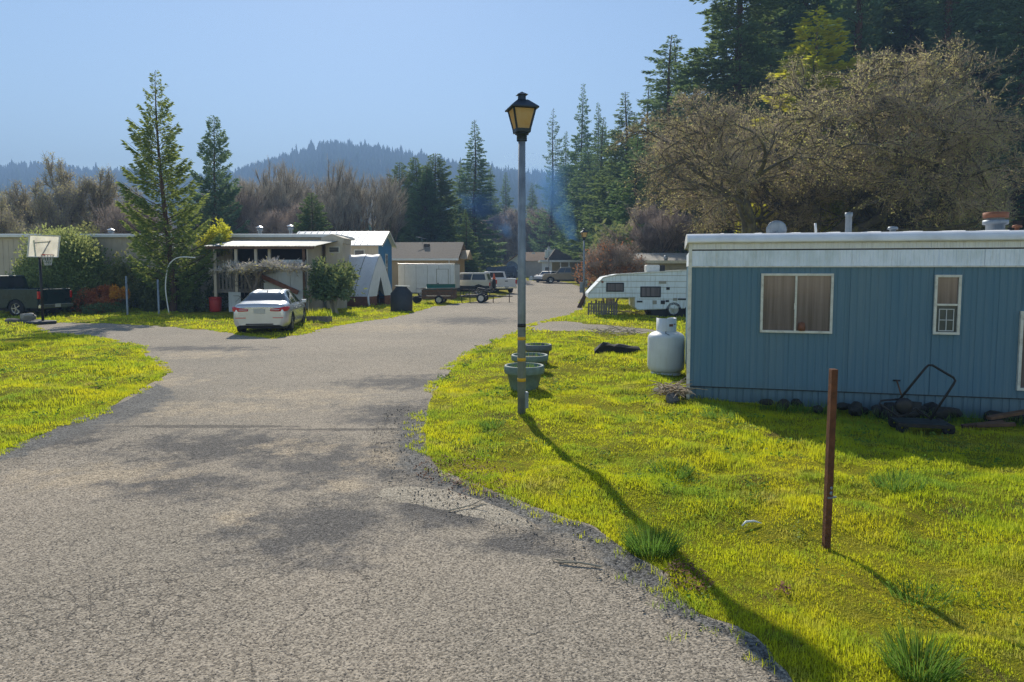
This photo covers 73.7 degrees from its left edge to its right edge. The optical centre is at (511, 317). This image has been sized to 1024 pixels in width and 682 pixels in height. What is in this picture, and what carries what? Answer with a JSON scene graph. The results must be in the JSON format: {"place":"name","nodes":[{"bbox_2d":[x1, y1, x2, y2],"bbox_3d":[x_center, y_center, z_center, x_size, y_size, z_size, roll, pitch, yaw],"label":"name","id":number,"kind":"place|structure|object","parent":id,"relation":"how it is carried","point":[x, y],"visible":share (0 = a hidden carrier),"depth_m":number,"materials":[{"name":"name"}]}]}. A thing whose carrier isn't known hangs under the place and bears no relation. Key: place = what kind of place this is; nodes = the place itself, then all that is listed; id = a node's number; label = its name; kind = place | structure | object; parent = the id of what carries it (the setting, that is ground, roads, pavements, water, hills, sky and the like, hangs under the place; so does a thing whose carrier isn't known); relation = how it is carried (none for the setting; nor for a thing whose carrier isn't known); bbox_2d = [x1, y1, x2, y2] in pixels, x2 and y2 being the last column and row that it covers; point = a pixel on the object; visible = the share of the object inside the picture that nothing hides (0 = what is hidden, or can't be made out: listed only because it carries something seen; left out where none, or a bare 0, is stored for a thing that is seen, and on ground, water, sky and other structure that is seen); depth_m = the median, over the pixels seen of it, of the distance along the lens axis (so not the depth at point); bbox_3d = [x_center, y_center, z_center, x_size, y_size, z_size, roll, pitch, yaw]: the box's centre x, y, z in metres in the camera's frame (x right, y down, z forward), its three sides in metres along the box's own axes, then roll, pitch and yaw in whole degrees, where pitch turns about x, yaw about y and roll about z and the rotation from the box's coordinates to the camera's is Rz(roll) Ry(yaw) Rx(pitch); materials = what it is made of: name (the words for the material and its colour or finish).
{"place":"outdoors","nodes":[
{"label":"outdoors","id":0,"kind":"place"},
{"bbox_2d":[297,231,396,288],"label":"house","id":1,"kind":"structure","parent":0,"point":[382,243],"depth_m":47.75,"materials":[{"name":"beige metal"}]},
{"bbox_2d":[0,280,792,681],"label":"road","id":2,"kind":"structure","parent":0,"point":[202,538],"depth_m":5.25,"materials":[{"name":"grey asphalt"}]},
{"bbox_2d":[0,381,197,471],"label":"gravel shoulder","id":3,"kind":"object","parent":2,"relation":"on","point":[161,403],"visible":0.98,"depth_m":9.68},
{"bbox_2d":[368,486,539,529],"bbox_3d":[-0.508,1.748,6.444,1.990,0.004,0.598,2,5,31],"label":"pavement strip","id":4,"kind":"object","parent":2,"relation":"on","point":[403,497],"visible":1,"depth_m":6.41,"materials":[{"name":"worn grey asphalt"},{"name":"loose gravel"}]},
{"bbox_2d":[542,267,587,282],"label":"pickup truck","id":5,"kind":"object","parent":2,"relation":"on","point":[563,274],"visible":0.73,"depth_m":82.92,"materials":[{"name":"beige paint"}]},
{"bbox_2d":[368,406,790,681],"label":"gravel shoulder","id":6,"kind":"object","parent":2,"relation":"on","point":[605,557],"visible":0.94,"depth_m":5.46,"materials":[{"name":"grey gravel"}]},
{"bbox_2d":[392,237,472,290],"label":"house","id":7,"kind":"structure","parent":0,"point":[431,253],"depth_m":62.21,"materials":[{"name":"beige"}]},
{"bbox_2d":[0,0,973,177],"label":"sky","id":8,"kind":"structure","parent":0,"point":[279,76],"materials":[{"name":"blue"}]},
{"bbox_2d":[0,277,1023,681],"bbox_3d":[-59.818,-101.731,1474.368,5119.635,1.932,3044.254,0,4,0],"label":"ground","id":9,"kind":"structure","parent":0,"point":[862,601],"depth_m":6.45,"materials":[{"name":"green plant"}]},
{"bbox_2d":[0,193,47,233],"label":"bare tree","id":10,"kind":"object","parent":9,"relation":"on","point":[5,227],"visible":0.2,"depth_m":49.06,"materials":[{"name":"grey plant"}]},
{"bbox_2d":[0,275,73,316],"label":"pickup truck","id":11,"kind":"object","parent":9,"relation":"on","point":[18,295],"visible":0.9,"depth_m":31.60,"materials":[{"name":"green paint"}]},
{"bbox_2d":[20,234,60,324],"bbox_3d":[-18.979,-1.490,27.378,1.879,3.554,1.170,2,5,28],"label":"basketball hoop","id":12,"kind":"object","parent":9,"relation":"on","point":[41,321],"visible":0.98,"depth_m":27.27,"materials":[{"name":"plastic"}]},
{"bbox_2d":[0,178,104,232],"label":"bare tree","id":13,"kind":"object","parent":9,"relation":"on","point":[22,198],"visible":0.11,"depth_m":57.46,"materials":[{"name":"grey plant"}]},
{"bbox_2d":[0,150,122,232],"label":"bare tree","id":14,"kind":"object","parent":9,"relation":"on","point":[69,196],"visible":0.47,"depth_m":56.88,"materials":[{"name":"brown plant"}]},
{"bbox_2d":[5,223,125,312],"bbox_3d":[-23.603,-2.567,36.043,5.840,4.897,5.751,-2,4,-27],"label":"round shrub","id":15,"kind":"object","parent":9,"relation":"on","point":[76,262],"visible":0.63,"depth_m":34.92,"materials":[{"name":"green plant"}]},
{"bbox_2d":[70,284,120,313],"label":"red shrub","id":16,"kind":"object","parent":9,"relation":"on","point":[91,296],"visible":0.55,"depth_m":34.20,"materials":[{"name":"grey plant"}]},
{"bbox_2d":[80,301,130,313],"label":"shrub","id":17,"kind":"object","parent":9,"relation":"on","point":[115,306],"visible":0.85,"depth_m":33.66,"materials":[{"name":"green plant"}]},
{"bbox_2d":[86,248,145,307],"bbox_3d":[-21.136,-1.956,36.582,2.929,3.534,2.807,-1,4,-16],"label":"leafy shrub","id":18,"kind":"object","parent":9,"relation":"on","point":[123,271],"visible":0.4,"depth_m":36.24,"materials":[{"name":"green plant"}]},
{"bbox_2d":[61,194,176,233],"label":"bare tree","id":19,"kind":"object","parent":9,"relation":"on","point":[115,223],"visible":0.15,"depth_m":52.21,"materials":[{"name":"grey plant"}]},
{"bbox_2d":[128,262,178,311],"bbox_3d":[-18.836,-1.550,36.052,2.766,2.831,2.900,0,4,0],"label":"leafy shrub","id":20,"kind":"object","parent":9,"relation":"on","point":[149,300],"visible":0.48,"depth_m":35.41,"materials":[{"name":"green plant"}]},
{"bbox_2d":[115,70,223,311],"bbox_3d":[-16.959,-5.946,34.134,4.550,12.330,5.112,3,5,34],"label":"redwood tree","id":21,"kind":"object","parent":9,"relation":"on","point":[181,236],"visible":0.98,"depth_m":33.83,"materials":[{"name":"green plant"}]},
{"bbox_2d":[0,224,354,307],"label":"mobile home","id":22,"kind":"object","parent":9,"relation":"on","point":[9,243],"visible":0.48,"depth_m":37.82,"materials":[{"name":"beige"}]},
{"bbox_2d":[169,258,229,312],"bbox_3d":[-16.251,-1.635,35.631,3.262,3.059,2.613,0,4,0],"label":"leafy shrub","id":23,"kind":"object","parent":9,"relation":"on","point":[194,303],"visible":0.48,"depth_m":35.34,"materials":[{"name":"green plant"}]},
{"bbox_2d":[195,218,232,256],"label":"leafy shrub","id":24,"kind":"object","parent":9,"relation":"on","point":[224,229],"visible":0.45,"depth_m":36.67,"materials":[{"name":"yellow plant"}]},
{"bbox_2d":[187,115,250,233],"bbox_3d":[-26.851,-9.863,61.465,5.744,16.244,5.883,3,5,33],"label":"redwood tree","id":25,"kind":"object","parent":9,"relation":"on","point":[224,200],"visible":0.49,"depth_m":60.75,"materials":[{"name":"green plant"}]},
{"bbox_2d":[183,183,294,233],"bbox_3d":[-26.506,-7.704,65.944,11.616,10.710,10.474,0,4,-2],"label":"bare tree","id":26,"kind":"object","parent":9,"relation":"on","point":[242,218],"visible":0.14,"depth_m":64.20,"materials":[{"name":"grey plant"}]},
{"bbox_2d":[208,255,312,298],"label":"fruit tree","id":27,"kind":"object","parent":9,"relation":"on","point":[273,265],"visible":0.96,"depth_m":33.29,"materials":[{"name":"grey plant"}]},
{"bbox_2d":[230,173,305,220],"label":"bare tree","id":28,"kind":"object","parent":9,"relation":"on","point":[250,192],"visible":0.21,"depth_m":67.59,"materials":[{"name":"grey plant"}]},
{"bbox_2d":[232,289,306,331],"bbox_3d":[-8.858,-0.304,25.299,2.190,1.472,4.928,-1,4,-9],"label":"sedan","id":29,"kind":"object","parent":9,"relation":"on","point":[268,308],"visible":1,"depth_m":23.18,"materials":[{"name":"silver metal"}]},
{"bbox_2d":[224,162,319,213],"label":"bare tree","id":30,"kind":"object","parent":9,"relation":"on","point":[265,180],"visible":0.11,"depth_m":71.39,"materials":[{"name":"grey plant"}]},
{"bbox_2d":[236,200,315,233],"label":"bare tree","id":31,"kind":"object","parent":9,"relation":"on","point":[280,226],"visible":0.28,"depth_m":61.91,"materials":[{"name":"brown plant"}]},
{"bbox_2d":[204,234,350,311],"bbox_3d":[-12.387,-2.422,36.570,6.401,4.131,5.100,0,4,0],"label":"porch","id":32,"kind":"object","parent":9,"relation":"on","point":[255,251],"visible":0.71,"depth_m":35.30,"materials":[{"name":"wood"}]},
{"bbox_2d":[244,158,352,230],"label":"bare tree","id":33,"kind":"object","parent":9,"relation":"on","point":[293,181],"visible":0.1,"depth_m":76.37,"materials":[{"name":"brown plant"}]},
{"bbox_2d":[292,193,331,232],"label":"fir tree","id":34,"kind":"object","parent":9,"relation":"on","point":[305,225],"visible":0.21,"depth_m":59.18,"materials":[{"name":"green plant"}]},
{"bbox_2d":[303,254,367,313],"bbox_3d":[-8.916,-1.610,34.003,2.984,3.108,3.296,-3,5,-37],"label":"glossy shrub","id":35,"kind":"object","parent":9,"relation":"on","point":[333,283],"visible":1,"depth_m":33.53,"materials":[{"name":"green plant"}]},
{"bbox_2d":[310,186,372,230],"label":"bare tree","id":36,"kind":"object","parent":9,"relation":"on","point":[337,216],"visible":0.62,"depth_m":70.32,"materials":[{"name":"grey plant"}]},
{"bbox_2d":[302,158,408,230],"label":"bare tree","id":37,"kind":"object","parent":9,"relation":"on","point":[389,196],"visible":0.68,"depth_m":74.25,"materials":[{"name":"brown plant"}]},
{"bbox_2d":[347,254,391,306],"bbox_3d":[-9.454,-2.266,41.431,3.552,3.163,3.190,1,4,18],"label":"tarp tent","id":38,"kind":"object","parent":9,"relation":"on","point":[373,274],"visible":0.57,"depth_m":40.50,"materials":[{"name":"white plastic"}]},
{"bbox_2d":[353,168,411,240],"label":"bare tree","id":39,"kind":"object","parent":9,"relation":"on","point":[395,224],"visible":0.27,"depth_m":82.75,"materials":[{"name":"brown plant"}]},
{"bbox_2d":[390,285,412,311],"bbox_3d":[-5.805,-0.993,35.864,1.160,1.377,1.160,0,4,0],"label":"water tank","id":40,"kind":"object","parent":9,"relation":"on","point":[400,297],"visible":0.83,"depth_m":35.42,"materials":[{"name":"plastic"}]},
{"bbox_2d":[390,157,438,241],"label":"fir tree","id":41,"kind":"object","parent":9,"relation":"on","point":[411,179],"visible":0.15,"depth_m":91.09,"materials":[{"name":"green plant"}]},
{"bbox_2d":[398,168,455,241],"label":"fir tree","id":42,"kind":"object","parent":9,"relation":"on","point":[416,204],"visible":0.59,"depth_m":86.45,"materials":[{"name":"green plant"}]},
{"bbox_2d":[398,264,459,296],"bbox_3d":[-6.869,-2.829,52.858,5.365,2.608,2.475,0,4,5],"label":"box trailer","id":43,"kind":"object","parent":9,"relation":"on","point":[416,278],"visible":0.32,"depth_m":51.65,"materials":[{"name":"white paint"}]},
{"bbox_2d":[412,284,456,303],"bbox_3d":[-5.051,-1.498,43.986,3.051,1.248,1.614,0,4,4],"label":"utility trailer","id":44,"kind":"object","parent":9,"relation":"on","point":[439,293],"visible":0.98,"depth_m":43.33,"materials":[{"name":"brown wood"}]},
{"bbox_2d":[402,153,476,262],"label":"fir tree","id":45,"kind":"object","parent":9,"relation":"on","point":[446,198],"visible":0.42,"depth_m":88.22,"materials":[{"name":"green plant"}]},
{"bbox_2d":[457,209,486,272],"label":"fir tree","id":46,"kind":"object","parent":9,"relation":"on","point":[470,265],"visible":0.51,"depth_m":77.36,"materials":[{"name":"green plant"}]},
{"bbox_2d":[448,120,506,271],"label":"fir tree","id":47,"kind":"object","parent":9,"relation":"on","point":[478,203],"visible":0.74,"depth_m":110.36,"materials":[{"name":"green plant"}]},
{"bbox_2d":[460,273,495,293],"bbox_3d":[-3.671,-2.667,55.321,4.710,1.884,2.300,1,4,8],"label":"off road car","id":48,"kind":"object","parent":9,"relation":"on","point":[474,280],"visible":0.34,"depth_m":54.34,"materials":[{"name":"beige paint"}]},
{"bbox_2d":[484,271,516,292],"bbox_3d":[-1.506,-3.132,60.714,2.350,1.847,5.650,-2,4,-22],"label":"pickup truck","id":49,"kind":"object","parent":9,"relation":"on","point":[503,282],"visible":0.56,"depth_m":58.48,"materials":[{"name":"white paint"}]},
{"bbox_2d":[465,204,542,264],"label":"bare tree","id":50,"kind":"object","parent":9,"relation":"on","point":[504,225],"visible":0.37,"depth_m":159.15,"materials":[{"name":"grey plant"}]},
{"bbox_2d":[505,92,538,414],"bbox_3d":[0.141,-0.809,9.912,0.406,4.832,0.406,-1,4,-14],"label":"lamp post","id":51,"kind":"object","parent":9,"relation":"on","point":[521,110],"visible":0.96,"depth_m":9.84,"materials":[{"name":"metal"}]},
{"bbox_2d":[504,360,544,390],"bbox_3d":[0.219,1.061,12.169,0.720,0.585,0.720,0,4,0],"label":"planter","id":52,"kind":"object","parent":9,"relation":"on","point":[534,371],"visible":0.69,"depth_m":11.95,"materials":[{"name":"plastic"}]},
{"bbox_2d":[504,247,552,276],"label":"house","id":53,"kind":"structure","parent":9,"relation":"on","point":[533,267],"depth_m":112.23,"materials":[{"name":"white"}]},
{"bbox_2d":[508,206,561,254],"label":"bare tree","id":54,"kind":"object","parent":9,"relation":"on","point":[529,228],"visible":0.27,"depth_m":157.03,"materials":[{"name":"grey plant"}]},
{"bbox_2d":[526,108,569,251],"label":"fir tree","id":55,"kind":"object","parent":9,"relation":"on","point":[536,245],"visible":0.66,"depth_m":147.17,"materials":[{"name":"green plant"}]},
{"bbox_2d":[538,249,589,274],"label":"house","id":56,"kind":"structure","parent":9,"relation":"on","point":[556,260],"depth_m":100.12,"materials":[{"name":"white paint"}]},
{"bbox_2d":[546,146,603,254],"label":"fir tree","id":57,"kind":"object","parent":9,"relation":"on","point":[569,219],"visible":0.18,"depth_m":125.71,"materials":[{"name":"green plant"}]},
{"bbox_2d":[556,84,595,239],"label":"fir tree","id":58,"kind":"object","parent":9,"relation":"on","point":[579,149],"visible":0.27,"depth_m":142.38,"materials":[{"name":"green plant"}]},
{"bbox_2d":[561,117,611,256],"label":"fir tree","id":59,"kind":"object","parent":9,"relation":"on","point":[577,236],"visible":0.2,"depth_m":116.43,"materials":[{"name":"green plant"}]},
{"bbox_2d":[563,92,639,260],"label":"fir tree","id":60,"kind":"object","parent":9,"relation":"on","point":[616,153],"visible":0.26,"depth_m":90.08,"materials":[{"name":"green plant"}]},
{"bbox_2d":[413,455,792,593],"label":"leaf litter","id":61,"kind":"object","parent":9,"relation":"on","point":[712,583],"visible":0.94,"depth_m":6.57,"materials":[{"name":"brown plant"}]},
{"bbox_2d":[573,236,646,303],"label":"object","id":62,"kind":"object","parent":9,"relation":"on","point":[606,273],"visible":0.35,"depth_m":40.63,"materials":[{"name":"brown plant"}]},
{"bbox_2d":[579,234,654,303],"bbox_3d":[6.484,-2.910,41.851,4.712,4.958,6.435,1,4,13],"label":"bare tree","id":63,"kind":"object","parent":9,"relation":"on","point":[617,254],"visible":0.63,"depth_m":40.68,"materials":[{"name":"brown plant"}]},
{"bbox_2d":[594,342,640,353],"bbox_3d":[2.683,0.796,17.416,1.194,0.355,0.380,0,4,0],"label":"crumpled black tarp","id":64,"kind":"object","parent":9,"relation":"on","point":[602,347],"visible":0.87,"depth_m":17.23,"materials":[{"name":"black plastic"}]},
{"bbox_2d":[577,87,661,251],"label":"fir tree","id":65,"kind":"object","parent":9,"relation":"on","point":[603,213],"visible":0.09,"depth_m":82.44,"materials":[{"name":"green plant"}]},
{"bbox_2d":[597,136,657,241],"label":"fir tree","id":66,"kind":"object","parent":9,"relation":"on","point":[620,212],"visible":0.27,"depth_m":69.07,"materials":[{"name":"green plant"}]},
{"bbox_2d":[585,265,686,317],"bbox_3d":[7.561,-1.239,32.468,8.052,2.481,2.451,0,4,3],"label":"camper","id":67,"kind":"object","parent":9,"relation":"on","point":[657,290],"visible":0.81,"depth_m":31.36,"materials":[{"name":"white plastic"}]},
{"bbox_2d":[596,196,702,252],"bbox_3d":[12.976,-6.375,60.443,9.541,8.868,10.582,2,4,24],"label":"bare tree","id":68,"kind":"object","parent":9,"relation":"on","point":[667,233],"visible":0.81,"depth_m":57.94,"materials":[{"name":"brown plant"}]},
{"bbox_2d":[594,34,707,234],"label":"fir tree","id":69,"kind":"object","parent":9,"relation":"on","point":[658,86],"visible":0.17,"depth_m":70.51,"materials":[{"name":"green plant"}]},
{"bbox_2d":[615,516,693,558],"bbox_3d":[1.114,1.721,5.373,0.691,0.237,0.692,0,4,0],"label":"grass clump","id":70,"kind":"object","parent":9,"relation":"on","point":[648,540],"visible":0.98,"depth_m":5.34,"materials":[{"name":"green plant"}]},
{"bbox_2d":[629,253,687,270],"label":"shed","id":71,"kind":"structure","parent":9,"relation":"on","point":[673,261],"depth_m":52.28,"materials":[{"name":"grey"}]},
{"bbox_2d":[647,317,684,375],"bbox_3d":[3.224,0.620,14.287,0.760,1.210,0.760,-1,4,-15],"label":"propane tank","id":72,"kind":"object","parent":9,"relation":"on","point":[666,348],"visible":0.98,"depth_m":14.01,"materials":[{"name":"metal"}]},
{"bbox_2d":[648,377,706,397],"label":"dry weeds","id":73,"kind":"object","parent":9,"relation":"on","point":[677,389],"visible":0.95,"depth_m":11.44,"materials":[{"name":"beige plant"}]},
{"bbox_2d":[655,0,802,233],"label":"redwood tree","id":74,"kind":"object","parent":9,"relation":"on","point":[724,17],"visible":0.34,"depth_m":62.66,"materials":[{"name":"green plant"}]},
{"bbox_2d":[602,86,862,250],"bbox_3d":[12.446,-6.081,38.266,13.282,12.720,17.418,2,5,31],"label":"oak tree","id":75,"kind":"object","parent":9,"relation":"on","point":[713,143],"visible":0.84,"depth_m":35.79,"materials":[{"name":"brown plant"}]},
{"bbox_2d":[590,219,928,283],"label":"undergrowth","id":76,"kind":"object","parent":9,"relation":"on","point":[612,228],"visible":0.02,"depth_m":59.54,"materials":[{"name":"brown plant"}]},
{"bbox_2d":[709,0,836,150],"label":"redwood tree","id":77,"kind":"object","parent":9,"relation":"on","point":[789,32],"visible":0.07,"depth_m":70.28,"materials":[{"name":"green plant"}]},
{"bbox_2d":[735,112,855,233],"bbox_3d":[20.162,-8.027,48.240,8.480,13.927,8.797,-4,5,-43],"label":"leafy tree","id":78,"kind":"object","parent":9,"relation":"on","point":[831,210],"visible":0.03,"depth_m":47.04,"materials":[{"name":"brown plant"}]},
{"bbox_2d":[756,0,862,114],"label":"redwood tree","id":79,"kind":"object","parent":9,"relation":"on","point":[816,3],"visible":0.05,"depth_m":76.70,"materials":[{"name":"green plant"}]},
{"bbox_2d":[725,5,903,226],"bbox_3d":[22.820,-12.130,50.901,13.266,22.204,12.801,1,4,19],"label":"leafy tree","id":80,"kind":"object","parent":9,"relation":"on","point":[821,60],"visible":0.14,"depth_m":50.35,"materials":[{"name":"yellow plant"}]},
{"bbox_2d":[621,0,1023,223],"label":"woods","id":81,"kind":"object","parent":9,"relation":"on","point":[836,4],"visible":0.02,"depth_m":84.52,"materials":[{"name":"green plant"}]},
{"bbox_2d":[822,368,837,549],"bbox_3d":[2.510,1.175,5.389,0.085,1.544,0.074,-1,4,-20],"label":"steel post","id":82,"kind":"object","parent":9,"relation":"on","point":[829,456],"visible":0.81,"depth_m":5.36,"materials":[{"name":"brown metal"}]},
{"bbox_2d":[658,45,1022,234],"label":"oak tree","id":83,"kind":"object","parent":9,"relation":"on","point":[868,222],"visible":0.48,"depth_m":36.66,"materials":[{"name":"brown plant"}]},
{"bbox_2d":[685,211,1023,418],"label":"mobile home","id":84,"kind":"object","parent":9,"relation":"on","point":[775,312],"visible":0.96,"depth_m":10.91,"materials":[{"name":"blue metal"}]},
{"bbox_2d":[760,273,833,333],"bbox_3d":[4.617,-0.224,11.085,1.097,0.966,0.120,1,4,13],"label":"window","id":85,"kind":"structure","parent":84,"relation":"in","point":[789,302],"depth_m":11.08,"materials":[{"name":"beige glass"}]},
{"bbox_2d":[932,275,961,334],"bbox_3d":[6.738,-0.191,10.575,0.367,0.926,0.056,1,4,13],"label":"window","id":86,"kind":"structure","parent":84,"relation":"in","point":[947,288],"depth_m":10.58,"materials":[{"name":"white glass"}]},
{"bbox_2d":[1016,311,1023,390],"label":"window","id":87,"kind":"structure","parent":84,"relation":"in","point":[1020,357],"depth_m":10.38,"materials":[{"name":"white glass"}]},
{"bbox_2d":[807,0,920,214],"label":"redwood tree","id":88,"kind":"object","parent":9,"relation":"on","point":[860,28],"visible":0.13,"depth_m":65.51,"materials":[{"name":"green plant"}]},
{"bbox_2d":[756,397,1023,427],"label":"weeds","id":89,"kind":"object","parent":9,"relation":"on","point":[955,418],"visible":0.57,"depth_m":10.35,"materials":[{"name":"green plant"}]},
{"bbox_2d":[759,30,1023,232],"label":"oak tree","id":90,"kind":"object","parent":9,"relation":"on","point":[903,104],"visible":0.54,"depth_m":33.91,"materials":[{"name":"brown plant"}]},
{"bbox_2d":[864,465,932,493],"bbox_3d":[3.786,1.583,6.747,0.659,0.191,0.692,0,4,0],"label":"grass clump","id":91,"kind":"object","parent":9,"relation":"on","point":[896,481],"visible":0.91,"depth_m":6.69,"materials":[{"name":"green plant"}]},
{"bbox_2d":[845,0,980,222],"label":"redwood tree","id":92,"kind":"object","parent":9,"relation":"on","point":[898,40],"visible":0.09,"depth_m":71.54,"materials":[{"name":"green plant"}]},
{"bbox_2d":[879,364,955,433],"bbox_3d":[5.554,1.111,9.303,1.006,0.905,0.431,1,4,13],"label":"lawn mower","id":93,"kind":"object","parent":9,"relation":"on","point":[903,406],"visible":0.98,"depth_m":9.35,"materials":[{"name":"black metal"}]},
{"bbox_2d":[862,615,978,681],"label":"grass clump","id":94,"kind":"object","parent":9,"relation":"on","point":[915,654],"visible":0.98,"depth_m":3.67,"materials":[{"name":"green plant"}]},
{"bbox_2d":[882,573,963,608],"bbox_3d":[2.753,1.847,4.612,0.512,0.153,0.510,0,4,0],"label":"grass clump","id":95,"kind":"object","parent":9,"relation":"on","point":[916,587],"visible":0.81,"depth_m":4.62,"materials":[{"name":"green plant"}]},
{"bbox_2d":[876,0,1012,229],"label":"redwood tree","id":96,"kind":"object","parent":9,"relation":"on","point":[948,27],"visible":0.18,"depth_m":63.91,"materials":[{"name":"green plant"}]},
{"bbox_2d":[950,0,1023,230],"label":"redwood tree","id":97,"kind":"object","parent":9,"relation":"on","point":[1009,30],"visible":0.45,"depth_m":58.51,"materials":[{"name":"green plant"}]},
{"bbox_2d":[952,0,1023,229],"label":"redwood tree","id":98,"kind":"object","parent":9,"relation":"on","point":[983,74],"visible":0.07,"depth_m":70.81,"materials":[{"name":"green plant"}]},
{"bbox_2d":[527,321,655,332],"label":"driveway","id":99,"kind":"structure","parent":0,"point":[562,325],"depth_m":25.88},
{"bbox_3d":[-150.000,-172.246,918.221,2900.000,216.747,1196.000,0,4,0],"label":"hills","id":100,"kind":"structure","parent":0,"visible":0},
{"bbox_2d":[0,138,570,256],"bbox_3d":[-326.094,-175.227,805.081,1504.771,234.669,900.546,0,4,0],"label":"forest","id":101,"kind":"object","parent":100,"relation":"on","point":[365,157],"visible":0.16,"depth_m":1034.31,"materials":[{"name":"green plant"}]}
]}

